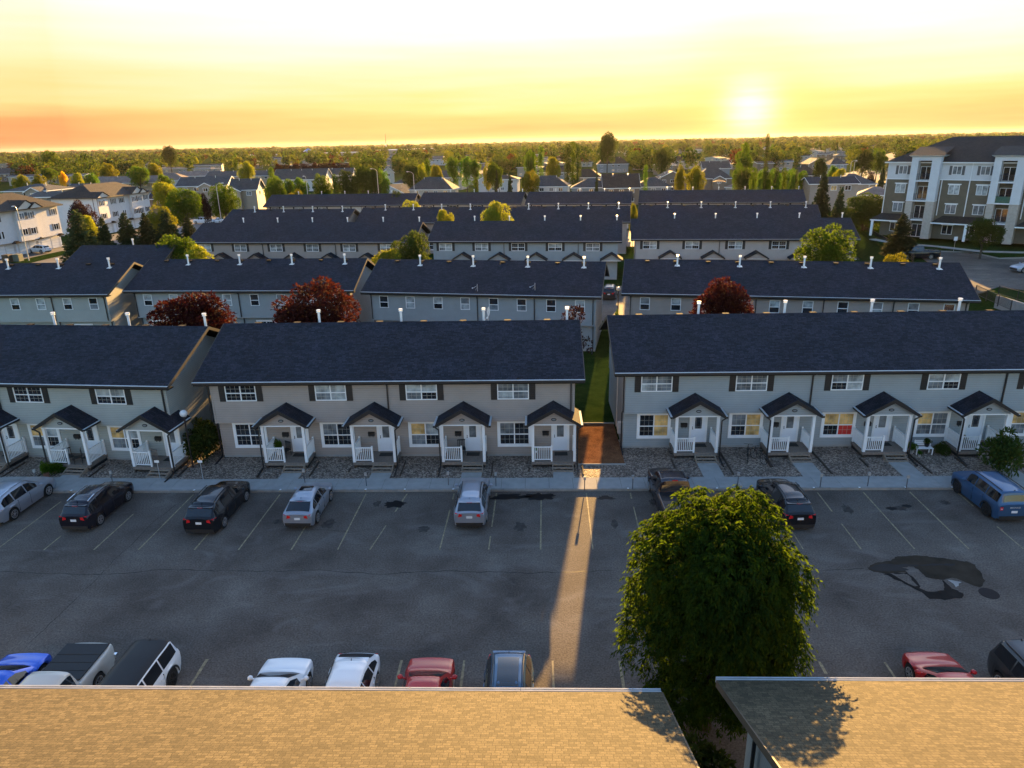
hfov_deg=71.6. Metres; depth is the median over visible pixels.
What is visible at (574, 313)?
leafy tree
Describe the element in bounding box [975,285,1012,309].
metal fence
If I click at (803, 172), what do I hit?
poplar tree
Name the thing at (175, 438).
door
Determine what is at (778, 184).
poplar tree
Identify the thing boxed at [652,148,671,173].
leafy tree
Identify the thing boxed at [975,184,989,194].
window
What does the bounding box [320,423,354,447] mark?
window
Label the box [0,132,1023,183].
wood
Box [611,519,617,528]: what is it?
oil stain
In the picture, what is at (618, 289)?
globe lamp
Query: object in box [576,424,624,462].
garden path
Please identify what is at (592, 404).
lawn
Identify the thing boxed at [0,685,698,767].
roof
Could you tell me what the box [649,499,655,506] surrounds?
oil stain
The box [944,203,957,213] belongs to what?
window
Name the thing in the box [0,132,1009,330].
ground
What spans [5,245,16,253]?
garage door
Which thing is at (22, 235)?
street lamp
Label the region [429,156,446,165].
house
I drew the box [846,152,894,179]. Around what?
street
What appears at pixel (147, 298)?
window
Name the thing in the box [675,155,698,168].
house
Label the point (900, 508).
oil stain
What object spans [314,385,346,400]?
window
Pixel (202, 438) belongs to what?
shrub
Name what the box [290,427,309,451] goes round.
door
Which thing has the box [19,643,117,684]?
pickup truck
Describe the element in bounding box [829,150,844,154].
house
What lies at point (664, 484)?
pickup truck
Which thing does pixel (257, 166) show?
house
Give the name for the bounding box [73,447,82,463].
patio chair
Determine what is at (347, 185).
leafy tree
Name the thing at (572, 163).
poplar tree
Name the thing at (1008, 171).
balcony door
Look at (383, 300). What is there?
window
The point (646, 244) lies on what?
window
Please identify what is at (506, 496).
puddle
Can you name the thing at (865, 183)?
house
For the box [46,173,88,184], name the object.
house
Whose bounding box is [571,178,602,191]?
house
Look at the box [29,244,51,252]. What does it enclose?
parked car
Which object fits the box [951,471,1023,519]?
parked car
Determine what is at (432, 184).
house
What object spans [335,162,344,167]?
leafy tree
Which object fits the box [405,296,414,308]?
window
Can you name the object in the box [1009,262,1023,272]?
parked car
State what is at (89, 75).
sky
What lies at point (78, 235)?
spruce tree
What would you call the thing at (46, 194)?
house
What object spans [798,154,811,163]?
house
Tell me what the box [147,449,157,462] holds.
patio chair
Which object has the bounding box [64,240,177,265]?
townhouse row
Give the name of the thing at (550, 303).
window
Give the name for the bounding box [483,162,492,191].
leafy tree
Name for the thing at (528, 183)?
leafy tree
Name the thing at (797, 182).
poplar tree
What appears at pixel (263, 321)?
window
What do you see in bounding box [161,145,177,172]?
leafy tree
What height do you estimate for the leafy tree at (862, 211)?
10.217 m
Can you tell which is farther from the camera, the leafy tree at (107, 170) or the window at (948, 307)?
the leafy tree at (107, 170)
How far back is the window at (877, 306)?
65.50 m
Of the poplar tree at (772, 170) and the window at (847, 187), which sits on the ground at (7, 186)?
the poplar tree at (772, 170)
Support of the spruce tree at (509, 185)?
on the ground at (7, 186)
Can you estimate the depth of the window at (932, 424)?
47.19 m
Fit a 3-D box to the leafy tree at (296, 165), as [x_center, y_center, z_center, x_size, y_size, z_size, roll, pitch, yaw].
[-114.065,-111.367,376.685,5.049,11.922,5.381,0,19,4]
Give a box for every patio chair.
[62,447,73,463]
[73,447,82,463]
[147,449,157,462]
[281,440,290,454]
[457,439,465,454]
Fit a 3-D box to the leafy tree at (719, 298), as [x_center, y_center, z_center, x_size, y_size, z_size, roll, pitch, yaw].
[17.507,-4.522,59.899,5.689,9.468,5.354,6,20,20]
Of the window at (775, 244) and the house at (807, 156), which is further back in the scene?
the house at (807, 156)
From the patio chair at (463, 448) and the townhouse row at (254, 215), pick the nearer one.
the patio chair at (463, 448)
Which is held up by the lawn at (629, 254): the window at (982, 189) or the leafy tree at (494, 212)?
the leafy tree at (494, 212)
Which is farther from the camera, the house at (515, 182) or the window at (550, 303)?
the house at (515, 182)
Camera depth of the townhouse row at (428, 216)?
133.95 m
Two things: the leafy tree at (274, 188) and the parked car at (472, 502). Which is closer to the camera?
the parked car at (472, 502)
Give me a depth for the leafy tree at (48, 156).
522.15 m
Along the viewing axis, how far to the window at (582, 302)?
68.86 m
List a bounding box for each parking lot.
[0,490,1023,767]
[602,286,629,320]
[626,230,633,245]
[922,252,1023,293]
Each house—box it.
[0,168,19,181]
[0,182,74,195]
[7,174,46,185]
[29,189,64,200]
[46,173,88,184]
[69,182,94,186]
[98,175,157,193]
[149,192,180,214]
[161,167,186,172]
[163,173,187,188]
[175,176,233,213]
[178,170,220,176]
[193,163,223,170]
[193,167,219,170]
[206,170,273,184]
[228,178,266,208]
[237,164,262,168]
[273,168,332,190]
[329,168,355,185]
[383,167,394,182]
[388,183,409,192]
[393,179,416,185]
[408,177,459,195]
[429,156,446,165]
[437,170,466,189]
[468,170,483,184]
[478,175,520,191]
[516,165,543,176]
[526,175,570,194]
[536,165,576,182]
[571,169,600,190]
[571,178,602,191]
[580,161,591,166]
[596,157,628,172]
[600,173,640,204]
[639,177,672,189]
[653,163,675,174]
[655,170,686,189]
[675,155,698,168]
[699,161,730,175]
[699,168,731,189]
[705,156,726,160]
[724,184,757,189]
[752,161,773,172]
[775,160,793,170]
[786,165,812,188]
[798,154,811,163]
[800,158,819,172]
[801,175,860,211]
[808,150,824,156]
[817,153,832,160]
[825,157,847,174]
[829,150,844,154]
[832,154,846,161]
[843,173,877,196]
[856,185,884,213]
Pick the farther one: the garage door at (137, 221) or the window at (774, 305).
the garage door at (137, 221)
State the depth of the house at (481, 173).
349.52 m
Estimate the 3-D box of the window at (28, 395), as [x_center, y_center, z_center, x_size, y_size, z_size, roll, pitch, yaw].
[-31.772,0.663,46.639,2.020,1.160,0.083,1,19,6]
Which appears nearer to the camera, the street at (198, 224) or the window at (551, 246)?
the window at (551, 246)
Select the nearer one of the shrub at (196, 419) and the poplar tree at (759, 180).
the shrub at (196, 419)
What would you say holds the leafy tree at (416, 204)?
on the ground at (7, 186)
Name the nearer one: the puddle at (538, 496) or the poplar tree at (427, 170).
the puddle at (538, 496)
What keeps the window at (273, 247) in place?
in the townhouse row at (277, 239)
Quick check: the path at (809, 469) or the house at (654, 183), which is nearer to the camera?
the path at (809, 469)
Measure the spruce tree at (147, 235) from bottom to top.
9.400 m
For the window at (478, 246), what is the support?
in the townhouse row at (576, 240)
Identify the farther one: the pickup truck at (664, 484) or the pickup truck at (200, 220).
the pickup truck at (200, 220)
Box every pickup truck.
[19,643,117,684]
[193,217,214,223]
[647,468,694,520]
[897,245,940,259]
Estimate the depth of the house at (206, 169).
587.67 m
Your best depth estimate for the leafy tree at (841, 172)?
209.94 m
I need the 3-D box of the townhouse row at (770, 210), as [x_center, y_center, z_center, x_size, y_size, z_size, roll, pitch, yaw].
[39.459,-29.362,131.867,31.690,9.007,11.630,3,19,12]
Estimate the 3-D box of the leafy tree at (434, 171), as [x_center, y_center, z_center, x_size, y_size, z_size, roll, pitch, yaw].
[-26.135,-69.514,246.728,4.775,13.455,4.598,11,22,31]
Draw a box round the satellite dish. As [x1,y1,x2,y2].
[485,307,489,320]
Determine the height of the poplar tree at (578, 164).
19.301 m
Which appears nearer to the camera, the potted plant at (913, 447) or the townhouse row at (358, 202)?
the potted plant at (913, 447)
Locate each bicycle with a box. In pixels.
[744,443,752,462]
[750,445,766,464]
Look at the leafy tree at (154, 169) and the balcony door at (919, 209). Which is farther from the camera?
the leafy tree at (154, 169)
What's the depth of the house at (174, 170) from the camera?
611.35 m
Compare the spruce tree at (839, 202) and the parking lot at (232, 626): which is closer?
the parking lot at (232, 626)
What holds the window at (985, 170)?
in the apartment building at (951, 188)
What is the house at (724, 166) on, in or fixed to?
on the ground at (7, 186)
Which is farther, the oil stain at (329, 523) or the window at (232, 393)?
the window at (232, 393)
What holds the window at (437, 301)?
in the townhouse row at (419, 289)
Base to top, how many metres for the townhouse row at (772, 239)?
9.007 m
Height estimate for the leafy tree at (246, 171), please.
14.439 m
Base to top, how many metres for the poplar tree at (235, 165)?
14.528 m
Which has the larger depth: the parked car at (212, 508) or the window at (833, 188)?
the window at (833, 188)
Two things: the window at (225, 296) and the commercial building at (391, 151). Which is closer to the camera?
the window at (225, 296)
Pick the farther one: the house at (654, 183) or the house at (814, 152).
the house at (814, 152)
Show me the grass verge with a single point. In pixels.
(44, 257)
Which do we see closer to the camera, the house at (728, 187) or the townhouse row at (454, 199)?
the townhouse row at (454, 199)
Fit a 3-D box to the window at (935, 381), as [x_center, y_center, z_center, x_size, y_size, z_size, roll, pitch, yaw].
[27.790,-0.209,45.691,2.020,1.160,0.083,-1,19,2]
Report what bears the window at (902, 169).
in the apartment building at (951, 188)
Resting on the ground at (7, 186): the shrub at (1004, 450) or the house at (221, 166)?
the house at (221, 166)
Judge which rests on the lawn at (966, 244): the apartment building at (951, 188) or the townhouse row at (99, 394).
the apartment building at (951, 188)
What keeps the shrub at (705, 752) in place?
on the lawn
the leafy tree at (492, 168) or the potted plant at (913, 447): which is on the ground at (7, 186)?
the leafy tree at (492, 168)
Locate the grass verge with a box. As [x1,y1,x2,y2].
[9,251,65,262]
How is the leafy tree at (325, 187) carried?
on the ground at (7, 186)
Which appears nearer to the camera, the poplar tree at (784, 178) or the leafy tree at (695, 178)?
the poplar tree at (784, 178)
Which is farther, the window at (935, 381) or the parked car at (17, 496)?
the window at (935, 381)
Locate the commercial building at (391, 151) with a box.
[389,148,435,153]
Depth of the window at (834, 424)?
47.38 m
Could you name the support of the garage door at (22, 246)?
in the townhouse block at (40, 221)
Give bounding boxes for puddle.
[384,500,405,507]
[490,494,530,499]
[522,492,556,499]
[597,495,614,499]
[868,555,984,599]
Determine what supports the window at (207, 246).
in the townhouse row at (277, 239)
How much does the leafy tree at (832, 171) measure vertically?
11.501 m
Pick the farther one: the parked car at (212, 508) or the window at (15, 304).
the window at (15, 304)
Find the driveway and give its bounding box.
[0,224,199,262]
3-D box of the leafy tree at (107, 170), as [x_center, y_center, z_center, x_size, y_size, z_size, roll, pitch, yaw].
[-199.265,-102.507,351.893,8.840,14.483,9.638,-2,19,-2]
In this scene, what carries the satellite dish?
attached to the townhouse row at (380, 395)
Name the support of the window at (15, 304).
in the townhouse row at (82, 293)
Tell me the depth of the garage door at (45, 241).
151.80 m
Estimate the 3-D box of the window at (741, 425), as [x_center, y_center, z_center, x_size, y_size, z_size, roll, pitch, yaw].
[15.652,2.733,47.590,2.260,1.893,0.085,-1,19,2]
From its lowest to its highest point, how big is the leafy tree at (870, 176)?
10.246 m
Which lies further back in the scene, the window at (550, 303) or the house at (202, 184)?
the house at (202, 184)
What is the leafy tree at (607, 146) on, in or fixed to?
on the ground at (7, 186)
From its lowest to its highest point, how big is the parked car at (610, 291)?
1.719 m
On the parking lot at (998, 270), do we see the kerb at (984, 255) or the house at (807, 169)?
the kerb at (984, 255)
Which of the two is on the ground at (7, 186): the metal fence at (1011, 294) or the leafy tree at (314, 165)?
the leafy tree at (314, 165)
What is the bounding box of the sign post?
[154,460,160,480]
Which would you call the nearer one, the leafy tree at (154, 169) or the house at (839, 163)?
the leafy tree at (154, 169)
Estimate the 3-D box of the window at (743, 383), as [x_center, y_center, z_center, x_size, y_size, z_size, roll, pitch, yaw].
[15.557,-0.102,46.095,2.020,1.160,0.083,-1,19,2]
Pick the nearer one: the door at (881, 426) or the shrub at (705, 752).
the shrub at (705, 752)
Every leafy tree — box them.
[11,174,31,188]
[31,174,46,183]
[40,167,57,181]
[41,150,59,166]
[58,172,67,185]
[66,199,99,228]
[70,172,84,183]
[83,215,97,242]
[84,173,99,182]
[99,162,119,176]
[126,166,149,187]
[145,205,177,233]
[146,290,236,328]
[147,163,162,174]
[151,182,179,213]
[154,233,195,258]
[156,174,174,188]
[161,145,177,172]
[165,188,203,227]
[175,244,214,258]
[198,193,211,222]
[207,182,240,218]
[236,161,255,178]
[263,177,287,199]
[265,167,279,196]
[270,275,360,322]
[274,163,282,172]
[281,179,293,194]
[289,188,301,194]
[291,177,310,193]
[293,162,299,168]
[299,163,306,168]
[311,162,319,167]
[312,173,332,193]
[324,162,331,167]
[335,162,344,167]
[335,169,358,193]
[342,163,349,167]
[351,164,373,193]
[367,166,381,193]
[371,248,401,264]
[379,169,389,193]
[389,229,430,258]
[391,191,400,197]
[402,162,420,187]
[402,199,419,206]
[415,163,426,179]
[430,164,443,177]
[437,209,453,220]
[445,156,461,185]
[458,156,473,191]
[468,159,481,185]
[480,200,513,220]
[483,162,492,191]
[486,162,502,189]
[521,170,539,193]
[523,149,536,177]
[545,156,560,176]
[560,304,592,352]
[597,130,618,173]
[609,484,824,743]
[628,203,637,251]
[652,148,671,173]
[674,164,686,189]
[684,166,706,189]
[688,275,754,313]
[732,161,744,189]
[734,169,751,189]
[735,142,753,171]
[793,222,856,260]
[812,157,827,176]
[827,165,838,176]
[832,168,845,176]
[838,192,883,233]
[851,149,874,176]
[867,171,874,181]
[871,148,888,181]
[882,252,908,261]
[884,163,888,180]
[964,217,1007,258]
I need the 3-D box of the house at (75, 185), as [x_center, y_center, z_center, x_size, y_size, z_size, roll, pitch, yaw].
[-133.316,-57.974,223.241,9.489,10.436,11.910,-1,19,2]
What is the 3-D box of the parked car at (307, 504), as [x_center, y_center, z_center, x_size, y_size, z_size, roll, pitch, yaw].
[-11.654,6.608,40.721,2.219,1.611,4.192,0,19,3]
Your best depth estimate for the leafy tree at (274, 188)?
199.13 m
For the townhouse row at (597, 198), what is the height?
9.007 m
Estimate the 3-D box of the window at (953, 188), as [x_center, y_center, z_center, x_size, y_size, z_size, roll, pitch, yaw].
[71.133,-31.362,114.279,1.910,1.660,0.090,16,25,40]
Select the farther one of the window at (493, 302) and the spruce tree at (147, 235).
the spruce tree at (147, 235)
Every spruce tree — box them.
[60,209,102,262]
[96,217,117,244]
[116,212,144,244]
[137,212,162,244]
[155,209,185,246]
[181,214,195,243]
[494,169,499,191]
[507,170,511,191]
[595,170,597,190]
[812,171,831,217]
[830,186,845,217]
[877,161,885,187]
[878,213,917,257]
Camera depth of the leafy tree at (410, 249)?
92.24 m
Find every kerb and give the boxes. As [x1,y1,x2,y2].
[52,486,1023,492]
[941,251,1023,258]
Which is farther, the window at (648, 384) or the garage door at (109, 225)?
the garage door at (109, 225)
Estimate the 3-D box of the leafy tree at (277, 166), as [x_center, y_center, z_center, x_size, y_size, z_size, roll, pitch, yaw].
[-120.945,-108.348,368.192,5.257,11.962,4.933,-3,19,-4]
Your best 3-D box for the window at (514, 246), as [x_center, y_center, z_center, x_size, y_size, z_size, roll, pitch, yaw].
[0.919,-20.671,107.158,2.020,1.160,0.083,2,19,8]
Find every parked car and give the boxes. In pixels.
[0,476,55,523]
[0,653,52,684]
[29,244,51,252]
[59,481,133,529]
[98,638,180,685]
[183,481,249,532]
[214,218,223,222]
[247,658,312,686]
[283,482,332,526]
[324,653,379,686]
[397,657,456,686]
[454,477,492,525]
[483,651,533,687]
[603,284,617,298]
[756,478,815,527]
[902,651,976,677]
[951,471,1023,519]
[987,638,1023,677]
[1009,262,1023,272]
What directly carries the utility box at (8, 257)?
on the grass verge
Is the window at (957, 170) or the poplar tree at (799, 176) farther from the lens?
the poplar tree at (799, 176)
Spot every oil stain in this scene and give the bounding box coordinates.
[272,519,282,523]
[320,519,335,528]
[373,501,380,506]
[418,526,429,531]
[513,522,526,531]
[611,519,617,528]
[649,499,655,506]
[841,504,853,513]
[895,506,906,510]
[938,500,950,504]
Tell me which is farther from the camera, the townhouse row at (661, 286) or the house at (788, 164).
the house at (788, 164)
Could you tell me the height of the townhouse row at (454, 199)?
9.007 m
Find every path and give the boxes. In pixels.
[60,422,1023,478]
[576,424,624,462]
[869,239,1023,252]
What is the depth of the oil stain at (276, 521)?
39.98 m
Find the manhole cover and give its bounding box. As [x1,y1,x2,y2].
[978,588,999,598]
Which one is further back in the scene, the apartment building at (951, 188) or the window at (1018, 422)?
the apartment building at (951, 188)
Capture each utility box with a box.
[1,254,12,262]
[12,254,23,261]
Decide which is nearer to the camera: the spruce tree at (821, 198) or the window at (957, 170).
the window at (957, 170)
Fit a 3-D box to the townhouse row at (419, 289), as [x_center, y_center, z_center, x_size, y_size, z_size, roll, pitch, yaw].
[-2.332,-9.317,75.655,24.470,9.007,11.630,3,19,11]
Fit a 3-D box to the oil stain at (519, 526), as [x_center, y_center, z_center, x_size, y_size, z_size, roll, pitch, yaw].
[0.442,7.835,38.905,0.734,0.001,1.030,-1,19,2]
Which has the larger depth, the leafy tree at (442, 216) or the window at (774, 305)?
the leafy tree at (442, 216)
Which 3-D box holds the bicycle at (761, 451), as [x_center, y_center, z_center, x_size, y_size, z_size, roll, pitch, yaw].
[15.912,4.557,45.809,0.560,0.970,1.738,-7,20,-17]
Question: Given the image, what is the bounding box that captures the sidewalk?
[0,476,1023,489]
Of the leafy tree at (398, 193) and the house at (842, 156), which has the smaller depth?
the leafy tree at (398, 193)
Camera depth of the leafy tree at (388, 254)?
88.57 m
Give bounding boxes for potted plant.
[39,460,49,476]
[273,439,281,454]
[907,442,918,453]
[924,438,932,446]
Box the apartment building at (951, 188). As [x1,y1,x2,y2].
[869,135,1023,244]
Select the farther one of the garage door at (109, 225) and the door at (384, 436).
the garage door at (109, 225)
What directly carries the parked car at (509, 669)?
on the parking lot at (232, 626)
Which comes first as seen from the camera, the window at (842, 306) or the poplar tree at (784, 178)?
the window at (842, 306)
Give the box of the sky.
[0,0,1023,151]
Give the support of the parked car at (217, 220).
on the street at (198, 224)
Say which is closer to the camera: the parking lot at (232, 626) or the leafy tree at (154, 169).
the parking lot at (232, 626)
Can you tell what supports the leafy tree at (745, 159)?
on the ground at (7, 186)
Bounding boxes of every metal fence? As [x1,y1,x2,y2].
[860,226,914,261]
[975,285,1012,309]
[998,286,1023,300]
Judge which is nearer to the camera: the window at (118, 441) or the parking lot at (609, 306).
the window at (118, 441)
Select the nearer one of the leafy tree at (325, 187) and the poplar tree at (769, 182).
the poplar tree at (769, 182)
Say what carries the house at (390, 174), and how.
on the ground at (7, 186)
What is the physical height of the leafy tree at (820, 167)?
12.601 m
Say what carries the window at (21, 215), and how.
in the townhouse block at (40, 221)
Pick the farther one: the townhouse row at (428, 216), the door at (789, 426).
the townhouse row at (428, 216)
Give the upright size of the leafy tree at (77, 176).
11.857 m
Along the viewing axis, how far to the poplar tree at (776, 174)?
179.89 m
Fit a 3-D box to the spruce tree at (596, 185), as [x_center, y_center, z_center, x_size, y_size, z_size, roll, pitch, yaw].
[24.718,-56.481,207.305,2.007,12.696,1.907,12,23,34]
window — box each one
[9,298,20,309]
[12,388,43,402]
[18,213,24,219]
[22,228,28,234]
[27,212,32,218]
[27,424,62,448]
[31,227,36,233]
[35,298,46,309]
[53,223,58,229]
[62,298,72,309]
[88,298,98,309]
[94,389,126,404]
[107,426,143,450]
[143,294,152,305]
[169,294,177,301]
[199,244,211,250]
[222,294,231,305]
[224,386,256,400]
[232,423,267,447]
[234,244,246,251]
[249,294,259,305]
[256,320,276,322]
[270,244,282,251]
[276,294,285,305]
[306,244,318,251]
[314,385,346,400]
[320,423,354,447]
[343,244,355,251]
[379,296,388,307]
[380,244,390,250]
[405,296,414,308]
[405,385,436,399]
[408,422,440,446]
[433,297,442,308]
[439,243,451,250]
[460,297,469,309]
[475,243,487,250]
[489,298,498,310]
[497,384,528,399]
[497,421,531,446]
[511,243,524,250]
[517,299,526,310]
[546,299,555,311]
[548,243,561,250]
[575,300,584,312]
[586,243,599,250]
[636,414,670,438]
[640,297,649,309]
[641,377,672,391]
[643,241,656,248]
[671,298,680,310]
[685,241,698,248]
[727,413,763,437]
[728,241,742,248]
[735,376,767,390]
[769,300,779,312]
[771,241,786,248]
[802,301,813,312]
[819,412,856,437]
[830,185,836,190]
[830,375,863,389]
[837,301,848,311]
[845,185,850,189]
[872,302,883,311]
[889,221,897,230]
[892,201,903,211]
[895,183,906,192]
[898,166,907,173]
[907,303,919,310]
[913,411,951,436]
[926,374,960,389]
[941,224,952,234]
[943,304,955,310]
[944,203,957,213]
[948,184,961,194]
[952,166,962,174]
[972,204,985,214]
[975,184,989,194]
[980,166,990,174]
[1006,411,1023,435]
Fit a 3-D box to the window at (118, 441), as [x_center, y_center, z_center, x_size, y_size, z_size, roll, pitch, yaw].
[-25.872,3.595,47.507,2.260,1.893,0.085,1,19,6]
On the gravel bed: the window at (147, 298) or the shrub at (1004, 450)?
the shrub at (1004, 450)
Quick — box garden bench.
[913,440,933,454]
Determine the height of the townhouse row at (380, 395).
9.007 m
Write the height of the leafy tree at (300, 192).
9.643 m
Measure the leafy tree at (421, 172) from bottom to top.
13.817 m
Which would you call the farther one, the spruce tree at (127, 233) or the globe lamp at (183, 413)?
the spruce tree at (127, 233)
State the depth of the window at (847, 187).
176.58 m
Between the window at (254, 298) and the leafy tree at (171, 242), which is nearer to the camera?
the window at (254, 298)
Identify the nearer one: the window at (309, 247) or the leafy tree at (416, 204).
the window at (309, 247)
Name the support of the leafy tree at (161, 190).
on the ground at (7, 186)
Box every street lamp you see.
[11,206,29,260]
[216,183,222,221]
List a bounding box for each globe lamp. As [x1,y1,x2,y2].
[179,410,193,467]
[616,287,620,311]
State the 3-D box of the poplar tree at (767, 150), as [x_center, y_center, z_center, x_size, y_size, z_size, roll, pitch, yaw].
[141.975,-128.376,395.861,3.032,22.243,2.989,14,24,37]
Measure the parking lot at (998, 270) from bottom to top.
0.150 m
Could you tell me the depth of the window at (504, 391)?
45.45 m
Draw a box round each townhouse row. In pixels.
[0,258,142,325]
[0,312,219,481]
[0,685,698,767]
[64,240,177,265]
[122,253,374,325]
[185,217,430,260]
[191,306,584,476]
[221,206,359,222]
[263,190,420,211]
[355,202,630,253]
[360,255,609,354]
[418,189,526,206]
[428,215,622,279]
[524,188,633,228]
[599,298,1023,466]
[621,255,980,314]
[630,212,860,260]
[637,201,820,218]
[638,186,805,204]
[715,677,1023,767]
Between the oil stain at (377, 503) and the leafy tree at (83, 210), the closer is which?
the oil stain at (377, 503)
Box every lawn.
[217,331,619,439]
[428,246,864,285]
[827,210,1023,310]
[857,222,1023,257]
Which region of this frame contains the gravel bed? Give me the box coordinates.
[0,440,1023,478]
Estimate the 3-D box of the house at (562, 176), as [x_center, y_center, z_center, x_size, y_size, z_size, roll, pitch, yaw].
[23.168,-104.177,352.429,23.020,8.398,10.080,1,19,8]
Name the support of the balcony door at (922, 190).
in the apartment building at (951, 188)
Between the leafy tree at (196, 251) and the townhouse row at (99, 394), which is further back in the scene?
the leafy tree at (196, 251)
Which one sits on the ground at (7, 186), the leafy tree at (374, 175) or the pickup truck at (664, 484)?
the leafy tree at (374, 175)
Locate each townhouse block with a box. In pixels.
[0,193,64,258]
[47,182,152,235]
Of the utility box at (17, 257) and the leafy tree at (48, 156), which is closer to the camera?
the utility box at (17, 257)
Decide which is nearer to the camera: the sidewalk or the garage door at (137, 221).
the sidewalk
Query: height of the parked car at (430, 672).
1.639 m
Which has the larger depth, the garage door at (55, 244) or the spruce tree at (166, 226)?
the garage door at (55, 244)
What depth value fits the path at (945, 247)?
109.16 m
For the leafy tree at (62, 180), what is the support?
on the ground at (7, 186)
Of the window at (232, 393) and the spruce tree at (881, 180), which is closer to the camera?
the window at (232, 393)
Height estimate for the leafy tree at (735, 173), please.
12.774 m
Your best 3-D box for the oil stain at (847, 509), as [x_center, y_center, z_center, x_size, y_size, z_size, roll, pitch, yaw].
[18.913,7.062,40.080,0.574,0.001,1.246,-1,19,2]
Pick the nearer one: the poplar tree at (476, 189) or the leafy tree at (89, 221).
the leafy tree at (89, 221)
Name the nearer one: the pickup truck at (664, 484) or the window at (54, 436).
the pickup truck at (664, 484)
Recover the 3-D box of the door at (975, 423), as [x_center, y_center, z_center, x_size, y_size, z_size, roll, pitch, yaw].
[30.713,2.749,47.117,1.190,2.230,0.113,-1,19,2]
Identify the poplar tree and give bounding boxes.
[26,153,32,166]
[233,159,237,170]
[331,174,338,193]
[424,158,430,176]
[474,177,478,191]
[537,145,544,175]
[563,143,571,183]
[569,141,575,188]
[574,143,581,184]
[642,164,647,189]
[748,167,756,189]
[756,169,762,189]
[761,166,769,189]
[763,134,769,168]
[765,172,773,189]
[770,168,775,189]
[772,168,778,189]
[774,173,782,188]
[780,168,786,188]
[785,169,792,188]
[788,168,795,188]
[792,169,798,188]
[797,172,801,188]
[799,170,807,188]
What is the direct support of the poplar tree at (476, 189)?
on the ground at (7, 186)
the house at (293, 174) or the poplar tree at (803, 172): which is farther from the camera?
the house at (293, 174)
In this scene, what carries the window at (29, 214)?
in the townhouse block at (40, 221)
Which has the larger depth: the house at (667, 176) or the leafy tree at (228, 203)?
the house at (667, 176)
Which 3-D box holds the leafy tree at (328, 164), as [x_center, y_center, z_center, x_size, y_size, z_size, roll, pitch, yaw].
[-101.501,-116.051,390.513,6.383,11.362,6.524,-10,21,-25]
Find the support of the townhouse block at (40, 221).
on the ground at (7, 186)
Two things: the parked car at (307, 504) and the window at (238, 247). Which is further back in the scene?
the window at (238, 247)
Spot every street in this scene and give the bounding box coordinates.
[187,214,216,225]
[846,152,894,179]
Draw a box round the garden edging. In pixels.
[1,451,1023,477]
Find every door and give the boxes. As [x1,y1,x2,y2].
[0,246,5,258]
[2,424,23,451]
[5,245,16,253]
[19,242,29,253]
[29,240,38,247]
[41,238,51,248]
[51,237,60,247]
[85,426,101,453]
[107,224,112,232]
[135,219,140,227]
[162,428,183,455]
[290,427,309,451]
[376,426,394,451]
[463,426,481,450]
[551,425,568,450]
[688,417,707,441]
[779,416,799,441]
[870,416,892,440]
[911,224,921,236]
[913,205,924,218]
[916,186,927,198]
[919,166,930,179]
[964,415,985,439]
[994,208,1007,222]
[998,188,1011,196]
[1001,167,1016,180]
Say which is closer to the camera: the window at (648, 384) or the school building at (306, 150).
the window at (648, 384)
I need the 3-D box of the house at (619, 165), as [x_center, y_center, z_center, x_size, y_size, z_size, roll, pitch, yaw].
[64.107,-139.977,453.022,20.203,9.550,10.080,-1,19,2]
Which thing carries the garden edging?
on the gravel bed
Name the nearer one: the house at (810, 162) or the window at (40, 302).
the window at (40, 302)
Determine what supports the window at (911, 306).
in the townhouse row at (661, 286)
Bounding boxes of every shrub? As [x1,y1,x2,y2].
[39,459,69,474]
[181,419,222,463]
[191,417,217,447]
[683,731,736,767]
[933,441,950,455]
[975,426,1023,478]
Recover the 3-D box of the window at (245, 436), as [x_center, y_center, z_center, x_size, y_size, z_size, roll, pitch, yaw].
[-17.528,3.399,47.590,2.260,1.893,0.085,0,19,2]
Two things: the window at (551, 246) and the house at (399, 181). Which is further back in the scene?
the house at (399, 181)
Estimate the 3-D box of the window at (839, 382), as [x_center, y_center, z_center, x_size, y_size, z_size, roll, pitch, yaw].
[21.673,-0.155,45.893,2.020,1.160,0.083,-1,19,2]
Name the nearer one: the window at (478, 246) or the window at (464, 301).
the window at (464, 301)
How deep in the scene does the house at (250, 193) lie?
208.97 m
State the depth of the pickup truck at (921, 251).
103.76 m
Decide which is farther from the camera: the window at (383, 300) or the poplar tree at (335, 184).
the poplar tree at (335, 184)
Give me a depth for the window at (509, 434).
46.96 m
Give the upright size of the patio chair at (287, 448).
0.960 m
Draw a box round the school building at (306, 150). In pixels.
[275,148,358,156]
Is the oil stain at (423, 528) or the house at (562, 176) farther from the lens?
the house at (562, 176)
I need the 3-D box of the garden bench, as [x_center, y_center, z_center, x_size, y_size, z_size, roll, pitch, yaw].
[26.937,4.142,46.462,1.100,0.900,0.430,-1,19,2]

